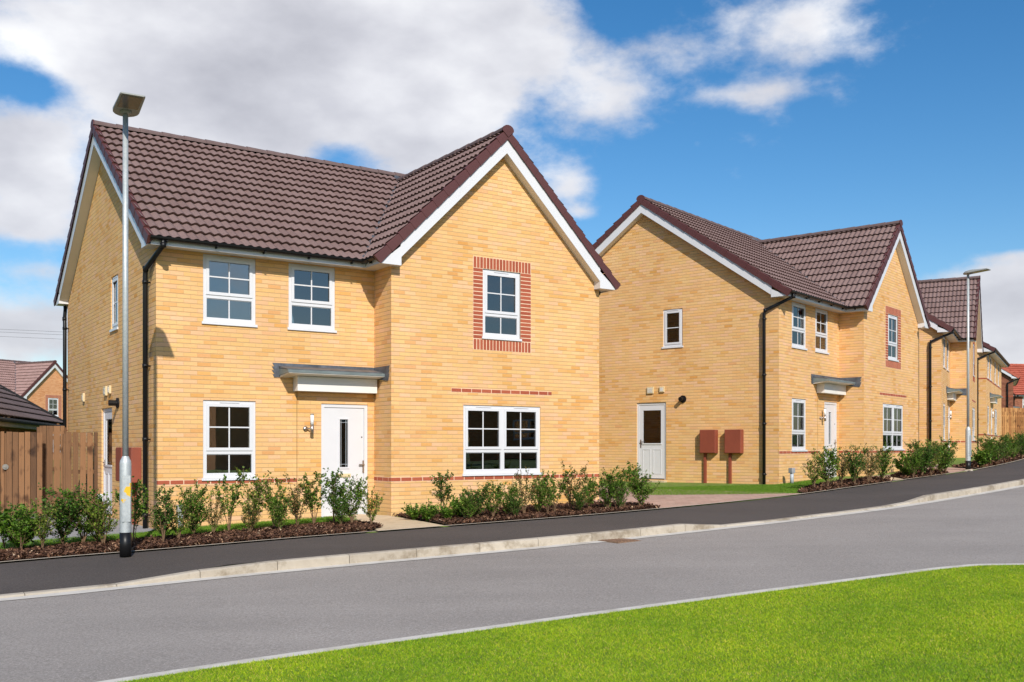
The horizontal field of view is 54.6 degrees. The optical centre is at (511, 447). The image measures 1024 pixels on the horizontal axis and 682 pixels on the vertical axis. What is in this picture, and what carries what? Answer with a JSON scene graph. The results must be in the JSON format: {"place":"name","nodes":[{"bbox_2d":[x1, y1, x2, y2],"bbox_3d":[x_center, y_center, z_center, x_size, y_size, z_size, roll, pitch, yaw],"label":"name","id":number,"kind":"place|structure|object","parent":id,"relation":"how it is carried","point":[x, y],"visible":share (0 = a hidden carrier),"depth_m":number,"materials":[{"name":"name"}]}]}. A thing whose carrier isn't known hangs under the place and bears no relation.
{"place":"outdoors","nodes":[
{"label":"outdoors","id":0,"kind":"place"},
{"bbox_2d":[0,515,154,546],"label":"gravel drive","id":1,"kind":"structure","parent":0,"point":[139,528],"depth_m":16.30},
{"bbox_2d":[0,487,1023,681],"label":"road","id":2,"kind":"structure","parent":0,"point":[103,635],"depth_m":10.26,"materials":[{"name":"asphalt"}]},
{"bbox_2d":[0,479,1023,597],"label":"kerb","id":3,"kind":"structure","parent":2,"relation":"on","point":[297,563],"depth_m":13.07,"materials":[{"name":"concrete"}]},
{"bbox_2d":[0,485,1023,600],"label":"road channel","id":4,"kind":"object","parent":2,"relation":"on","point":[256,573],"visible":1,"depth_m":12.92,"materials":[{"name":"concrete"}]},
{"bbox_2d":[0,460,1023,593],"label":"footpath","id":5,"kind":"structure","parent":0,"point":[29,576],"depth_m":14.53,"materials":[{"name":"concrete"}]},
{"bbox_2d":[113,92,144,556],"bbox_3d":[-4.916,-1.514,12.703,0.324,5.863,0.720,0,0,-30],"label":"street lamp","id":6,"kind":"object","parent":5,"relation":"on","point":[126,105],"visible":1,"depth_m":12.87,"materials":[{"name":"grey metal"}]},
{"bbox_2d":[122,475,130,521],"bbox_3d":[-4.994,0.668,12.837,0.100,0.600,0.008,0,0,-30],"label":"access door","id":7,"kind":"structure","parent":6,"relation":"in","point":[126,480],"depth_m":12.84,"materials":[{"name":"metal"}]},
{"bbox_2d":[1,458,1023,561],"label":"footpath edging","id":8,"kind":"object","parent":5,"relation":"on","point":[487,522],"visible":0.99,"depth_m":16.04,"materials":[{"name":"concrete"}]},
{"bbox_2d":[963,268,990,470],"bbox_3d":[13.465,-2.199,28.791,0.757,5.913,0.340,0,0,42],"label":"street lamp","id":9,"kind":"object","parent":5,"relation":"on","point":[968,433],"visible":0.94,"depth_m":28.89,"materials":[{"name":"grey metal"}]},
{"bbox_2d":[0,441,1023,563],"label":"garden ground","id":10,"kind":"structure","parent":0,"point":[955,462],"depth_m":18.47,"materials":[{"name":"soil"}]},
{"bbox_2d":[0,431,5,512],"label":"timber fence","id":11,"kind":"object","parent":10,"relation":"on","point":[3,471],"visible":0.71,"depth_m":19.14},
{"bbox_2d":[2,432,42,515],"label":"garden gate","id":12,"kind":"structure","parent":11,"relation":"attached to","point":[10,466],"depth_m":19.32,"materials":[{"name":"wood"}]},
{"bbox_2d":[0,384,62,506],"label":"garage","id":13,"kind":"structure","parent":10,"relation":"on","point":[18,413],"depth_m":25.47,"materials":[{"name":"red brick"}]},
{"bbox_2d":[0,359,67,431],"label":"detached house","id":14,"kind":"structure","parent":10,"relation":"on","point":[39,383],"depth_m":72.58,"materials":[{"name":"orange brick"}]},
{"bbox_2d":[48,398,58,416],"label":"window","id":15,"kind":"structure","parent":14,"relation":"in","point":[52,402],"depth_m":72.86,"materials":[{"name":"white plastic"}]},
{"bbox_2d":[37,426,65,514],"bbox_3d":[-9.258,0.601,19.936,0.540,2.062,0.101,0,0,-34],"label":"timber fence","id":16,"kind":"object","parent":10,"relation":"on","point":[52,456],"visible":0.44,"depth_m":19.90,"materials":[{"name":"wood"}]},
{"bbox_2d":[63,432,97,512],"bbox_3d":[-8.674,0.658,19.965,0.680,1.924,0.104,0,0,-34],"label":"timber fence","id":17,"kind":"object","parent":10,"relation":"on","point":[68,444],"visible":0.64,"depth_m":19.92,"materials":[{"name":"wood"}]},
{"bbox_2d":[0,520,382,561],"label":"bark mulch","id":18,"kind":"object","parent":10,"relation":"on","point":[191,540],"visible":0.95,"depth_m":14.17,"materials":[{"name":"wood"}]},
{"bbox_2d":[6,503,41,547],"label":"shrub","id":19,"kind":"object","parent":18,"relation":"on","point":[22,535],"visible":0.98,"depth_m":13.36,"materials":[{"name":"plant"}]},
{"bbox_2d":[30,498,59,548],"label":"shrub","id":20,"kind":"object","parent":18,"relation":"on","point":[43,531],"visible":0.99,"depth_m":13.49,"materials":[{"name":"plant"}]},
{"bbox_2d":[37,482,86,543],"bbox_3d":[-6.329,0.953,14.013,0.738,0.920,0.800,0,0,-41],"label":"shrub","id":21,"kind":"object","parent":18,"relation":"on","point":[62,522],"visible":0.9,"depth_m":13.94,"materials":[{"name":"plant"}]},
{"bbox_2d":[80,497,114,541],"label":"shrub","id":22,"kind":"object","parent":18,"relation":"on","point":[87,528],"visible":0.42,"depth_m":14.16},
{"bbox_2d":[78,489,119,542],"bbox_3d":[-5.760,0.985,13.912,0.522,0.831,0.594,0,0,30],"label":"shrub","id":23,"kind":"object","parent":18,"relation":"on","point":[98,520],"visible":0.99,"depth_m":13.91,"materials":[{"name":"plant"}]},
{"bbox_2d":[115,476,148,541],"bbox_3d":[-5.370,0.884,14.036,0.467,1.010,0.527,0,0,-27],"label":"shrub","id":24,"kind":"object","parent":18,"relation":"on","point":[137,505],"visible":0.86,"depth_m":14.04,"materials":[{"name":"plant"}]},
{"bbox_2d":[148,503,175,536],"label":"shrub","id":25,"kind":"object","parent":18,"relation":"on","point":[156,524],"visible":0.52,"depth_m":14.45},
{"bbox_2d":[148,484,176,540],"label":"shrub","id":26,"kind":"object","parent":18,"relation":"on","point":[168,508],"visible":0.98,"depth_m":13.94,"materials":[{"name":"plant"}]},
{"bbox_2d":[162,498,195,537],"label":"shrub","id":27,"kind":"object","parent":18,"relation":"on","point":[176,521],"visible":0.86,"depth_m":14.40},
{"bbox_2d":[176,479,213,534],"bbox_3d":[-4.744,0.919,14.839,0.569,0.884,0.732,0,0,-22],"label":"shrub","id":28,"kind":"object","parent":18,"relation":"on","point":[196,513],"visible":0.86,"depth_m":14.84,"materials":[{"name":"plant"}]},
{"bbox_2d":[203,493,225,533],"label":"shrub","id":29,"kind":"object","parent":18,"relation":"on","point":[216,517],"visible":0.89,"depth_m":15.04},
{"bbox_2d":[213,468,249,530],"bbox_3d":[-4.317,0.832,15.337,0.570,1.021,0.504,0,0,-44],"label":"shrub","id":30,"kind":"object","parent":18,"relation":"on","point":[234,498],"visible":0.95,"depth_m":15.31,"materials":[{"name":"plant"}]},
{"bbox_2d":[240,500,260,530],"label":"shrub","id":31,"kind":"object","parent":18,"relation":"on","point":[254,520],"visible":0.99,"depth_m":15.10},
{"bbox_2d":[234,465,273,528],"bbox_3d":[-4.023,0.805,15.463,0.613,1.057,0.698,0,0,-15],"label":"shrub","id":32,"kind":"object","parent":18,"relation":"on","point":[257,496],"visible":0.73,"depth_m":15.40,"materials":[{"name":"plant"}]},
{"bbox_2d":[260,474,287,526],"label":"shrub","id":33,"kind":"object","parent":18,"relation":"on","point":[279,486],"visible":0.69,"depth_m":15.68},
{"bbox_2d":[267,492,293,528],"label":"shrub","id":34,"kind":"object","parent":18,"relation":"on","point":[280,509],"visible":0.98,"depth_m":15.29,"materials":[{"name":"plant"}]},
{"bbox_2d":[281,473,320,525],"bbox_3d":[-3.441,0.850,15.868,0.634,0.922,0.552,0,0,21],"label":"shrub","id":35,"kind":"object","parent":18,"relation":"on","point":[295,503],"visible":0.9,"depth_m":15.83,"materials":[{"name":"plant"}]},
{"bbox_2d":[295,468,329,524],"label":"shrub","id":36,"kind":"object","parent":18,"relation":"on","point":[314,500],"visible":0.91,"depth_m":16.02,"materials":[{"name":"plant"}]},
{"bbox_2d":[319,467,346,522],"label":"shrub","id":37,"kind":"object","parent":18,"relation":"on","point":[334,479],"visible":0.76,"depth_m":16.26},
{"bbox_2d":[326,489,353,524],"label":"shrub","id":38,"kind":"object","parent":18,"relation":"on","point":[338,509],"visible":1,"depth_m":15.90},
{"bbox_2d":[333,474,368,522],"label":"shrub","id":39,"kind":"object","parent":18,"relation":"on","point":[358,495],"visible":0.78,"depth_m":16.22,"materials":[{"name":"plant"}]},
{"bbox_2d":[358,481,384,524],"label":"shrub","id":40,"kind":"object","parent":18,"relation":"on","point":[371,504],"visible":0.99,"depth_m":15.78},
{"bbox_2d":[53,119,620,530],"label":"detached house","id":41,"kind":"structure","parent":10,"relation":"on","point":[399,339],"depth_m":18.55,"materials":[{"name":"brick"}]},
{"bbox_2d":[103,408,111,513],"bbox_3d":[-7.904,0.287,19.435,0.090,2.102,0.932,0,0,-34],"label":"side door","id":42,"kind":"structure","parent":41,"relation":"in","point":[107,413],"depth_m":19.58,"materials":[{"name":"white plastic"}]},
{"bbox_2d":[109,275,117,332],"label":"window","id":43,"kind":"structure","parent":41,"relation":"in","point":[115,279],"depth_m":18.98,"materials":[{"name":"white plastic"}]},
{"bbox_2d":[202,400,257,480],"bbox_3d":[-4.913,-0.117,17.128,0.967,1.369,0.288,0,0,-34],"label":"window","id":44,"kind":"structure","parent":41,"relation":"in","point":[228,451],"depth_m":17.05,"materials":[{"name":"white plastic"}]},
{"bbox_2d":[202,254,257,327],"bbox_3d":[-4.913,-2.682,17.128,0.967,1.190,0.288,0,0,-34],"label":"window","id":45,"kind":"structure","parent":41,"relation":"in","point":[207,294],"depth_m":17.05,"materials":[{"name":"white plastic"}]},
{"bbox_2d":[287,263,336,332],"bbox_3d":[-3.666,-2.682,17.969,0.940,1.190,0.288,0,0,-34],"label":"window","id":46,"kind":"structure","parent":41,"relation":"in","point":[312,293],"depth_m":17.90,"materials":[{"name":"white plastic"}]},
{"bbox_2d":[321,404,366,517],"bbox_3d":[-3.089,0.283,18.255,0.927,2.150,0.120,0,0,-34],"label":"front door","id":47,"kind":"structure","parent":41,"relation":"in","point":[343,426],"depth_m":18.27,"materials":[{"name":"white plastic"}]},
{"bbox_2d":[462,405,541,475],"bbox_3d":[-0.186,-0.129,19.355,1.855,1.357,0.093,0,0,-34],"label":"window","id":48,"kind":"structure","parent":41,"relation":"in","point":[496,441],"depth_m":19.34,"materials":[{"name":"white plastic"}]},
{"bbox_2d":[482,269,521,341],"bbox_3d":[-0.209,-2.761,19.340,0.926,1.349,0.093,0,0,-34],"label":"window","id":49,"kind":"structure","parent":41,"relation":"in","point":[501,294],"depth_m":19.36,"materials":[{"name":"white plastic"}]},
{"bbox_2d":[324,514,442,529],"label":"slab path","id":50,"kind":"structure","parent":10,"relation":"on","point":[388,522],"depth_m":16.53,"materials":[{"name":"concrete"}]},
{"bbox_2d":[392,500,660,524],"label":"bark mulch","id":51,"kind":"object","parent":10,"relation":"on","point":[562,509],"visible":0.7,"depth_m":17.34,"materials":[{"name":"wood"}]},
{"bbox_2d":[401,502,420,519],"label":"shrub","id":52,"kind":"object","parent":51,"relation":"on","point":[414,512],"visible":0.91,"depth_m":16.85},
{"bbox_2d":[419,498,441,520],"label":"shrub","id":53,"kind":"object","parent":51,"relation":"on","point":[428,514],"visible":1,"depth_m":16.55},
{"bbox_2d":[429,470,455,510],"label":"shrub","id":54,"kind":"object","parent":51,"relation":"on","point":[445,491],"visible":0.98,"depth_m":17.04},
{"bbox_2d":[436,502,456,517],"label":"shrub","id":55,"kind":"object","parent":51,"relation":"on","point":[446,512],"visible":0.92,"depth_m":16.58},
{"bbox_2d":[447,489,477,515],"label":"shrub","id":56,"kind":"object","parent":51,"relation":"on","point":[458,512],"visible":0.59,"depth_m":16.86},
{"bbox_2d":[459,493,481,517],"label":"shrub","id":57,"kind":"object","parent":51,"relation":"on","point":[468,507],"visible":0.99,"depth_m":16.46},
{"bbox_2d":[460,480,492,516],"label":"shrub","id":58,"kind":"object","parent":51,"relation":"on","point":[481,499],"visible":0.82,"depth_m":16.71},
{"bbox_2d":[477,480,506,516],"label":"shrub","id":59,"kind":"object","parent":51,"relation":"on","point":[498,495],"visible":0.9,"depth_m":16.81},
{"bbox_2d":[501,481,520,513],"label":"shrub","id":60,"kind":"object","parent":51,"relation":"on","point":[512,489],"visible":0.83,"depth_m":16.98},
{"bbox_2d":[505,492,523,515],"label":"shrub","id":61,"kind":"object","parent":51,"relation":"on","point":[515,508],"visible":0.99,"depth_m":16.83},
{"bbox_2d":[510,467,535,512],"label":"shrub","id":62,"kind":"object","parent":51,"relation":"on","point":[522,494],"visible":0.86,"depth_m":17.20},
{"bbox_2d":[526,469,551,511],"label":"shrub","id":63,"kind":"object","parent":51,"relation":"on","point":[538,495],"visible":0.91,"depth_m":17.38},
{"bbox_2d":[540,484,555,512],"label":"shrub","id":64,"kind":"object","parent":51,"relation":"on","point":[550,500],"visible":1,"depth_m":17.20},
{"bbox_2d":[543,467,572,510],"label":"shrub","id":65,"kind":"object","parent":51,"relation":"on","point":[562,488],"visible":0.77,"depth_m":17.48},
{"bbox_2d":[556,460,588,509],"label":"shrub","id":66,"kind":"object","parent":51,"relation":"on","point":[567,494],"visible":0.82,"depth_m":17.75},
{"bbox_2d":[571,484,589,509],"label":"shrub","id":67,"kind":"object","parent":51,"relation":"on","point":[579,499],"visible":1,"depth_m":17.55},
{"bbox_2d":[579,473,598,507],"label":"shrub","id":68,"kind":"object","parent":51,"relation":"on","point":[592,484],"visible":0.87,"depth_m":17.96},
{"bbox_2d":[591,465,627,507],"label":"shrub","id":69,"kind":"object","parent":51,"relation":"on","point":[605,495],"visible":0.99,"depth_m":17.84,"materials":[{"name":"plant"}]},
{"bbox_2d":[611,479,628,507],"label":"shrub","id":70,"kind":"object","parent":51,"relation":"on","point":[618,500],"visible":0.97,"depth_m":17.91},
{"bbox_2d":[621,461,660,505],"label":"shrub","id":71,"kind":"object","parent":51,"relation":"on","point":[637,483],"visible":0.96,"depth_m":18.29,"materials":[{"name":"plant"}]},
{"bbox_2d":[593,195,930,483],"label":"detached house","id":72,"kind":"structure","parent":10,"relation":"on","point":[728,355],"depth_m":27.01,"materials":[{"name":"yellow brick"}]},
{"bbox_2d":[637,402,666,482],"bbox_3d":[3.699,0.131,26.967,1.032,2.702,0.505,0,0,39],"label":"side door","id":73,"kind":"structure","parent":72,"relation":"in","point":[651,417],"depth_m":27.14,"materials":[{"name":"white plastic"}]},
{"bbox_2d":[662,308,682,348],"bbox_3d":[4.335,-3.194,26.688,0.653,1.051,0.093,0,0,39],"label":"window","id":74,"kind":"structure","parent":72,"relation":"in","point":[672,318],"depth_m":26.71,"materials":[{"name":"white plastic"}]},
{"bbox_2d":[791,398,807,451],"bbox_3d":[7.434,-0.573,25.718,0.093,1.369,0.967,0,0,39],"label":"window","id":75,"kind":"structure","parent":72,"relation":"in","point":[799,405],"depth_m":25.78,"materials":[{"name":"white plastic"}]},
{"bbox_2d":[791,302,807,349],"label":"window","id":76,"kind":"structure","parent":72,"relation":"in","point":[798,310],"depth_m":25.78,"materials":[{"name":"white plastic"}]},
{"bbox_2d":[815,308,829,354],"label":"window","id":77,"kind":"structure","parent":72,"relation":"in","point":[820,315],"depth_m":26.89,"materials":[{"name":"white plastic"}]},
{"bbox_2d":[824,401,836,477],"bbox_3d":[8.782,-0.173,27.380,0.120,2.150,0.927,0,0,39],"label":"front door","id":78,"kind":"structure","parent":72,"relation":"in","point":[830,425],"depth_m":27.45,"materials":[{"name":"white plastic"}]},
{"bbox_2d":[883,403,903,449],"bbox_3d":[11.244,-0.584,29.274,0.093,1.357,1.855,0,0,39],"label":"window","id":79,"kind":"structure","parent":72,"relation":"in","point":[892,414],"depth_m":29.29,"materials":[{"name":"white plastic"}]},
{"bbox_2d":[888,314,898,361],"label":"window","id":80,"kind":"structure","parent":72,"relation":"in","point":[892,320],"depth_m":29.34,"materials":[{"name":"white plastic"}]},
{"bbox_2d":[918,276,983,460],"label":"detached house","id":81,"kind":"structure","parent":10,"relation":"on","point":[943,376],"depth_m":38.63,"materials":[{"name":"yellow brick"}]},
{"bbox_2d":[977,341,1009,450],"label":"detached house","id":82,"kind":"structure","parent":10,"relation":"on","point":[992,361],"depth_m":47.66,"materials":[{"name":"brick"}]},
{"bbox_2d":[1001,367,1019,407],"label":"detached house","id":83,"kind":"structure","parent":10,"relation":"on","point":[1009,379],"depth_m":69.73,"materials":[{"name":"red brick"}]},
{"bbox_2d":[1001,412,1023,441],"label":"timber fence","id":84,"kind":"object","parent":10,"relation":"on","point":[1014,421],"visible":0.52,"depth_m":57.70,"materials":[{"name":"wood"}]},
{"bbox_2d":[1001,408,1023,440],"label":"timber fence","id":85,"kind":"object","parent":10,"relation":"on","point":[1004,410],"visible":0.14,"depth_m":62.47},
{"bbox_2d":[1005,364,1023,407],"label":"detached house","id":86,"kind":"structure","parent":10,"relation":"on","point":[1018,391],"depth_m":84.84,"materials":[{"name":"red brick"}]},
{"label":"mulch bed","id":87,"kind":"structure","parent":10,"relation":"on","visible":0},
{"bbox_2d":[891,450,928,474],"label":"shrub","id":88,"kind":"object","parent":87,"relation":"on","point":[900,467],"visible":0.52,"depth_m":26.25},
{"bbox_2d":[902,450,922,477],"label":"shrub","id":89,"kind":"object","parent":87,"relation":"on","point":[915,464],"visible":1,"depth_m":25.59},
{"bbox_2d":[890,469,947,478],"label":"bark mulch","id":90,"kind":"object","parent":87,"relation":"on","point":[899,474],"visible":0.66,"depth_m":26.55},
{"bbox_2d":[904,438,941,475],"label":"shrub","id":91,"kind":"object","parent":87,"relation":"on","point":[926,454],"visible":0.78,"depth_m":26.00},
{"bbox_2d":[921,439,943,475],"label":"shrub","id":92,"kind":"object","parent":87,"relation":"on","point":[933,463],"visible":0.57,"depth_m":26.31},
{"bbox_2d":[927,435,956,474],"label":"shrub","id":93,"kind":"object","parent":87,"relation":"on","point":[940,466],"visible":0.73,"depth_m":26.91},
{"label":"mulch bed","id":94,"kind":"structure","parent":10,"relation":"on","visible":0},
{"bbox_2d":[971,445,993,466],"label":"shrub","id":95,"kind":"object","parent":94,"relation":"on","point":[982,457],"visible":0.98,"depth_m":30.29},
{"bbox_2d":[951,452,1023,467],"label":"bark mulch","id":96,"kind":"object","parent":94,"relation":"on","point":[1003,460],"visible":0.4,"depth_m":32.23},
{"bbox_2d":[974,433,1002,465],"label":"shrub","id":97,"kind":"object","parent":94,"relation":"on","point":[990,442],"visible":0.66,"depth_m":31.10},
{"bbox_2d":[983,432,1009,462],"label":"shrub","id":98,"kind":"object","parent":94,"relation":"on","point":[1000,444],"visible":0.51,"depth_m":31.84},
{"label":"mulch bed","id":99,"kind":"structure","parent":10,"relation":"on","visible":0},
{"bbox_2d":[802,448,825,486],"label":"shrub","id":100,"kind":"object","parent":99,"relation":"on","point":[814,475],"visible":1,"depth_m":22.14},
{"bbox_2d":[812,445,841,485],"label":"shrub","id":101,"kind":"object","parent":99,"relation":"on","point":[832,460],"visible":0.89,"depth_m":22.44,"materials":[{"name":"plant"}]},
{"bbox_2d":[826,447,851,484],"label":"shrub","id":102,"kind":"object","parent":99,"relation":"on","point":[844,468],"visible":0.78,"depth_m":22.81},
{"bbox_2d":[797,475,893,493],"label":"bark mulch","id":103,"kind":"object","parent":99,"relation":"on","point":[833,484],"visible":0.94,"depth_m":23.23,"materials":[{"name":"wood"}]},
{"bbox_2d":[840,443,874,481],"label":"shrub","id":104,"kind":"object","parent":99,"relation":"on","point":[854,468],"visible":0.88,"depth_m":23.38,"materials":[{"name":"plant"}]},
{"bbox_2d":[861,447,881,481],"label":"shrub","id":105,"kind":"object","parent":99,"relation":"on","point":[871,467],"visible":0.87,"depth_m":23.81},
{"bbox_2d":[870,442,895,478],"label":"shrub","id":106,"kind":"object","parent":99,"relation":"on","point":[882,467],"visible":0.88,"depth_m":24.46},
{"bbox_2d":[0,0,1023,374],"label":"sky","id":107,"kind":"structure","parent":0,"point":[761,119],"materials":[{"name":"blue"}]},
{"bbox_2d":[117,564,1023,681],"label":"lawn","id":108,"kind":"structure","parent":0,"point":[695,677],"depth_m":7.22,"materials":[{"name":"plant"}]},
{"bbox_2d":[97,563,1023,681],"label":"lawn edging","id":109,"kind":"object","parent":108,"relation":"on","point":[429,635],"visible":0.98,"depth_m":8.18,"materials":[{"name":"concrete"}]},
{"bbox_2d":[575,486,792,503],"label":"driveway","id":110,"kind":"structure","parent":0,"point":[631,498],"depth_m":21.40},
{"bbox_2d":[636,493,800,507],"bbox_3d":[4.400,1.052,19.900,3.600,0.136,3.400,0,0,0],"label":"driveway apron","id":111,"kind":"object","parent":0,"point":[663,501],"visible":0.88,"depth_m":20.27,"materials":[{"name":"concrete"}]},
{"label":"turf","id":112,"kind":"structure","parent":0,"visible":0},
{"bbox_2d":[0,501,47,547],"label":"shrub","id":113,"kind":"object","parent":112,"relation":"on","point":[5,526],"visible":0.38,"depth_m":13.63,"materials":[{"name":"plant"}]},
{"bbox_2d":[57,485,111,543],"bbox_3d":[-6.141,0.970,14.243,0.659,0.867,0.619,0,0,17],"label":"shrub","id":114,"kind":"object","parent":112,"relation":"on","point":[83,535],"visible":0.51,"depth_m":14.19,"materials":[{"name":"plant"}]},
{"bbox_2d":[0,515,359,548],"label":"garden grass","id":115,"kind":"structure","parent":112,"relation":"on","point":[238,526],"depth_m":15.82,"materials":[{"name":"plant"}]},
{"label":"turf","id":116,"kind":"structure","parent":0,"visible":0},
{"bbox_2d":[631,478,824,494],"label":"garden grass","id":117,"kind":"structure","parent":116,"relation":"on","point":[789,487],"depth_m":22.89,"materials":[{"name":"plant"}]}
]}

